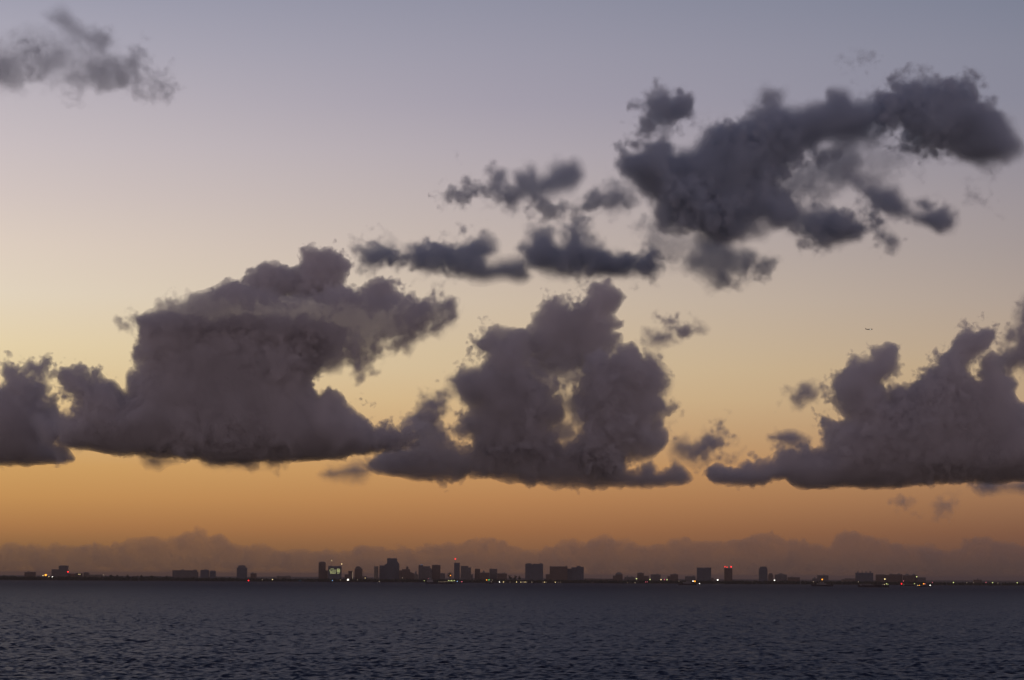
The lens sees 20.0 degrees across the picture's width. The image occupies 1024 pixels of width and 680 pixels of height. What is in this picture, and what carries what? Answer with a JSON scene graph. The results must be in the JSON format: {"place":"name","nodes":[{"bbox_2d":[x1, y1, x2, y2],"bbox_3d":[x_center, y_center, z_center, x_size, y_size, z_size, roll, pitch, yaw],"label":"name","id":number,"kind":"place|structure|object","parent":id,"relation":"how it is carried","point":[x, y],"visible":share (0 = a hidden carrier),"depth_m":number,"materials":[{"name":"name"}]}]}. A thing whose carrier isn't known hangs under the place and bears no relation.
{"place":"outdoors","nodes":[
{"label":"outdoors","id":0,"kind":"place"},
{"bbox_2d":[0,580,1023,679],"bbox_3d":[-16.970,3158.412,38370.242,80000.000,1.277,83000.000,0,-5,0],"label":"sea","id":1,"kind":"structure","parent":0,"point":[137,630],"depth_m":1071.56,"materials":[{"name":"blue liquid"}]},
{"bbox_2d":[426,577,457,583],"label":"work boat","id":2,"kind":"object","parent":1,"relation":"on","point":[429,580],"visible":0.97,"depth_m":8727.90,"materials":[{"name":"paint"}]},
{"bbox_2d":[678,581,696,584],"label":"boat","id":3,"kind":"object","parent":1,"relation":"on","point":[687,583],"visible":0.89,"depth_m":8747.74,"materials":[{"name":"paint"}]},
{"bbox_2d":[811,582,832,585],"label":"boat","id":4,"kind":"object","parent":1,"relation":"on","point":[821,584],"visible":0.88,"depth_m":8110.20,"materials":[{"name":"paint"}]},
{"bbox_2d":[858,579,888,586],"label":"barge","id":5,"kind":"object","parent":1,"relation":"on","point":[867,585],"visible":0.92,"depth_m":7411.06,"materials":[{"name":"paint"}]},
{"bbox_2d":[900,583,915,585],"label":"boat","id":6,"kind":"object","parent":1,"relation":"on","point":[907,584],"visible":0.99,"depth_m":9596.39,"materials":[{"name":"paint"}]},
{"bbox_2d":[0,575,1023,585],"bbox_3d":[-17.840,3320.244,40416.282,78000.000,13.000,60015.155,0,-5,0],"label":"shore","id":7,"kind":"structure","parent":0,"point":[928,581],"depth_m":18848.33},
{"bbox_2d":[24,571,35,579],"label":"building","id":8,"kind":"structure","parent":7,"relation":"on","point":[28,573],"depth_m":10632.21,"materials":[{"name":"concrete"}]},
{"bbox_2d":[51,565,68,579],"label":"stepped tower","id":9,"kind":"structure","parent":7,"relation":"on","point":[62,570],"depth_m":10662.75,"materials":[{"name":"concrete"}]},
{"bbox_2d":[68,573,82,579],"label":"building","id":10,"kind":"structure","parent":7,"relation":"on","point":[77,575],"depth_m":10681.92,"materials":[{"name":"concrete"}]},
{"bbox_2d":[83,572,102,578],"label":"building","id":11,"kind":"structure","parent":7,"relation":"on","point":[86,574],"depth_m":10701.78,"materials":[{"name":"concrete"}]},
{"bbox_2d":[172,569,197,578],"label":"apartment block","id":12,"kind":"structure","parent":7,"relation":"on","point":[182,573],"depth_m":10654.08,"materials":[{"name":"concrete"}]},
{"bbox_2d":[200,569,208,580],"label":"apartment block","id":13,"kind":"structure","parent":7,"relation":"on","point":[204,573],"depth_m":10662.10,"materials":[{"name":"concrete"}]},
{"bbox_2d":[209,570,215,577],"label":"apartment block","id":14,"kind":"structure","parent":7,"relation":"on","point":[212,573],"depth_m":10662.11,"materials":[{"name":"concrete"}]},
{"bbox_2d":[237,565,246,578],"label":"tower block","id":15,"kind":"structure","parent":7,"relation":"on","point":[241,571],"depth_m":10662.45,"materials":[{"name":"concrete"}]},
{"bbox_2d":[250,572,256,578],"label":"building","id":16,"kind":"structure","parent":7,"relation":"on","point":[253,575],"depth_m":10641.80,"materials":[{"name":"concrete"}]},
{"bbox_2d":[277,575,290,578],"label":"building","id":17,"kind":"structure","parent":7,"relation":"on","point":[285,577],"depth_m":10671.00,"materials":[{"name":"concrete"}]},
{"bbox_2d":[318,562,327,578],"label":"tower block","id":18,"kind":"structure","parent":7,"relation":"on","point":[323,572],"depth_m":10673.45,"materials":[{"name":"concrete"}]},
{"bbox_2d":[328,560,341,578],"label":"lit building","id":19,"kind":"structure","parent":7,"relation":"on","point":[335,572],"depth_m":10632.70,"materials":[{"name":"concrete"}]},
{"bbox_2d":[345,571,352,578],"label":"building","id":20,"kind":"structure","parent":7,"relation":"on","point":[349,575],"depth_m":10642.10,"materials":[{"name":"concrete"}]},
{"bbox_2d":[354,566,363,578],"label":"tower block","id":21,"kind":"structure","parent":7,"relation":"on","point":[359,570],"depth_m":10662.65,"materials":[{"name":"concrete"}]},
{"bbox_2d":[374,563,377,581],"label":"tower block","id":22,"kind":"structure","parent":7,"relation":"on","point":[375,572],"depth_m":10657.69,"materials":[{"name":"concrete"}]},
{"bbox_2d":[379,558,398,581],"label":"building","id":23,"kind":"structure","parent":7,"relation":"on","point":[389,570],"depth_m":10690.11,"materials":[{"name":"concrete"}]},
{"bbox_2d":[399,566,414,580],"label":"apartment block","id":24,"kind":"structure","parent":7,"relation":"on","point":[406,574],"depth_m":10652.75,"materials":[{"name":"concrete"}]},
{"bbox_2d":[418,564,431,579],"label":"apartment block","id":25,"kind":"structure","parent":7,"relation":"on","point":[424,572],"depth_m":10663.35,"materials":[{"name":"concrete"}]},
{"bbox_2d":[432,565,440,578],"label":"tower block","id":26,"kind":"structure","parent":7,"relation":"on","point":[436,570],"depth_m":10678.02,"materials":[{"name":"concrete"}]},
{"bbox_2d":[454,558,459,579],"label":"tower block","id":27,"kind":"structure","parent":7,"relation":"on","point":[457,571],"depth_m":10667.09,"materials":[{"name":"concrete"}]},
{"bbox_2d":[461,566,472,580],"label":"apartment block","id":28,"kind":"structure","parent":7,"relation":"on","point":[466,574],"depth_m":10662.83,"materials":[{"name":"concrete"}]},
{"bbox_2d":[475,569,479,579],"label":"apartment block","id":29,"kind":"structure","parent":7,"relation":"on","point":[477,573],"depth_m":10672.21,"materials":[{"name":"concrete"}]},
{"bbox_2d":[480,570,488,579],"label":"apartment block","id":30,"kind":"structure","parent":7,"relation":"on","point":[484,575],"depth_m":10632.04,"materials":[{"name":"concrete"}]},
{"bbox_2d":[489,568,496,579],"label":"apartment block","id":31,"kind":"structure","parent":7,"relation":"on","point":[493,574],"depth_m":10682.20,"materials":[{"name":"concrete"}]},
{"bbox_2d":[497,572,506,579],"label":"building","id":32,"kind":"structure","parent":7,"relation":"on","point":[501,576],"depth_m":10631.78,"materials":[{"name":"concrete"}]},
{"bbox_2d":[0,575,1023,584],"bbox_3d":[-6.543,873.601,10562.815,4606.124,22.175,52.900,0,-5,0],"label":"treeline","id":33,"kind":"object","parent":7,"relation":"on","point":[154,578],"visible":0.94,"depth_m":10556.50,"materials":[{"name":"black plant"}]},
{"bbox_2d":[525,563,542,580],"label":"tower block","id":34,"kind":"structure","parent":7,"relation":"on","point":[534,572],"depth_m":10671.50,"materials":[{"name":"concrete"}]},
{"bbox_2d":[546,566,567,582],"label":"apartment block","id":35,"kind":"structure","parent":7,"relation":"on","point":[558,572],"depth_m":10663.67,"materials":[{"name":"concrete"}]},
{"bbox_2d":[567,566,583,580],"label":"apartment block","id":36,"kind":"structure","parent":7,"relation":"on","point":[575,573],"depth_m":10684.97,"materials":[{"name":"concrete"}]},
{"bbox_2d":[584,578,612,582],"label":"building","id":37,"kind":"structure","parent":7,"relation":"on","point":[596,579],"depth_m":10647.53,"materials":[{"name":"concrete"}]},
{"bbox_2d":[613,572,622,582],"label":"domed building","id":38,"kind":"structure","parent":7,"relation":"on","point":[618,576],"depth_m":10641.94,"materials":[{"name":"concrete"}]},
{"bbox_2d":[624,576,634,582],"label":"building","id":39,"kind":"structure","parent":7,"relation":"on","point":[632,578],"depth_m":10631.39,"materials":[{"name":"concrete"}]},
{"bbox_2d":[637,572,648,580],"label":"apartment block","id":40,"kind":"structure","parent":7,"relation":"on","point":[640,576],"depth_m":10651.95,"materials":[{"name":"concrete"}]},
{"bbox_2d":[651,574,660,580],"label":"apartment block","id":41,"kind":"structure","parent":7,"relation":"on","point":[655,576],"depth_m":10651.65,"materials":[{"name":"concrete"}]},
{"bbox_2d":[667,574,677,580],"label":"apartment block","id":42,"kind":"structure","parent":7,"relation":"on","point":[672,577],"depth_m":10651.98,"materials":[{"name":"concrete"}]},
{"bbox_2d":[685,576,695,581],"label":"building","id":43,"kind":"structure","parent":7,"relation":"on","point":[688,578],"depth_m":10661.39,"materials":[{"name":"concrete"}]},
{"bbox_2d":[697,567,710,581],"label":"tower block","id":44,"kind":"structure","parent":7,"relation":"on","point":[704,574],"depth_m":10672.17,"materials":[{"name":"concrete"}]},
{"bbox_2d":[724,566,731,581],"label":"tower block","id":45,"kind":"structure","parent":7,"relation":"on","point":[727,574],"depth_m":10663.94,"materials":[{"name":"concrete"}]},
{"bbox_2d":[759,566,767,583],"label":"tower block","id":46,"kind":"structure","parent":7,"relation":"on","point":[763,573],"depth_m":10664.40,"materials":[{"name":"concrete"}]},
{"bbox_2d":[768,573,772,583],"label":"apartment block","id":47,"kind":"structure","parent":7,"relation":"on","point":[770,577],"depth_m":10656.13,"materials":[{"name":"concrete"}]},
{"bbox_2d":[775,573,786,583],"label":"apartment block","id":48,"kind":"structure","parent":7,"relation":"on","point":[779,576],"depth_m":10651.87,"materials":[{"name":"concrete"}]},
{"bbox_2d":[787,577,799,581],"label":"building","id":49,"kind":"structure","parent":7,"relation":"on","point":[789,579],"depth_m":10641.61,"materials":[{"name":"concrete"}]},
{"bbox_2d":[812,574,827,583],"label":"apartment block","id":50,"kind":"structure","parent":7,"relation":"on","point":[823,577],"depth_m":10641.95,"materials":[{"name":"concrete"}]},
{"bbox_2d":[842,578,854,581],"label":"building","id":51,"kind":"structure","parent":7,"relation":"on","point":[848,579],"depth_m":10661.34,"materials":[{"name":"concrete"}]},
{"bbox_2d":[855,571,872,581],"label":"apartment block","id":52,"kind":"structure","parent":7,"relation":"on","point":[863,577],"depth_m":10662.26,"materials":[{"name":"concrete"}]},
{"bbox_2d":[876,573,901,583],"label":"apartment block","id":53,"kind":"structure","parent":7,"relation":"on","point":[893,578],"depth_m":10664.90,"materials":[{"name":"concrete"}]},
{"bbox_2d":[903,574,916,582],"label":"apartment block","id":54,"kind":"structure","parent":7,"relation":"on","point":[909,578],"depth_m":10652.37,"materials":[{"name":"concrete"}]},
{"bbox_2d":[917,577,925,583],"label":"building","id":55,"kind":"structure","parent":7,"relation":"on","point":[921,579],"depth_m":10641.52,"materials":[{"name":"concrete"}]},
{"bbox_2d":[0,0,1023,580],"label":"sky","id":56,"kind":"structure","parent":0,"point":[287,287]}
]}

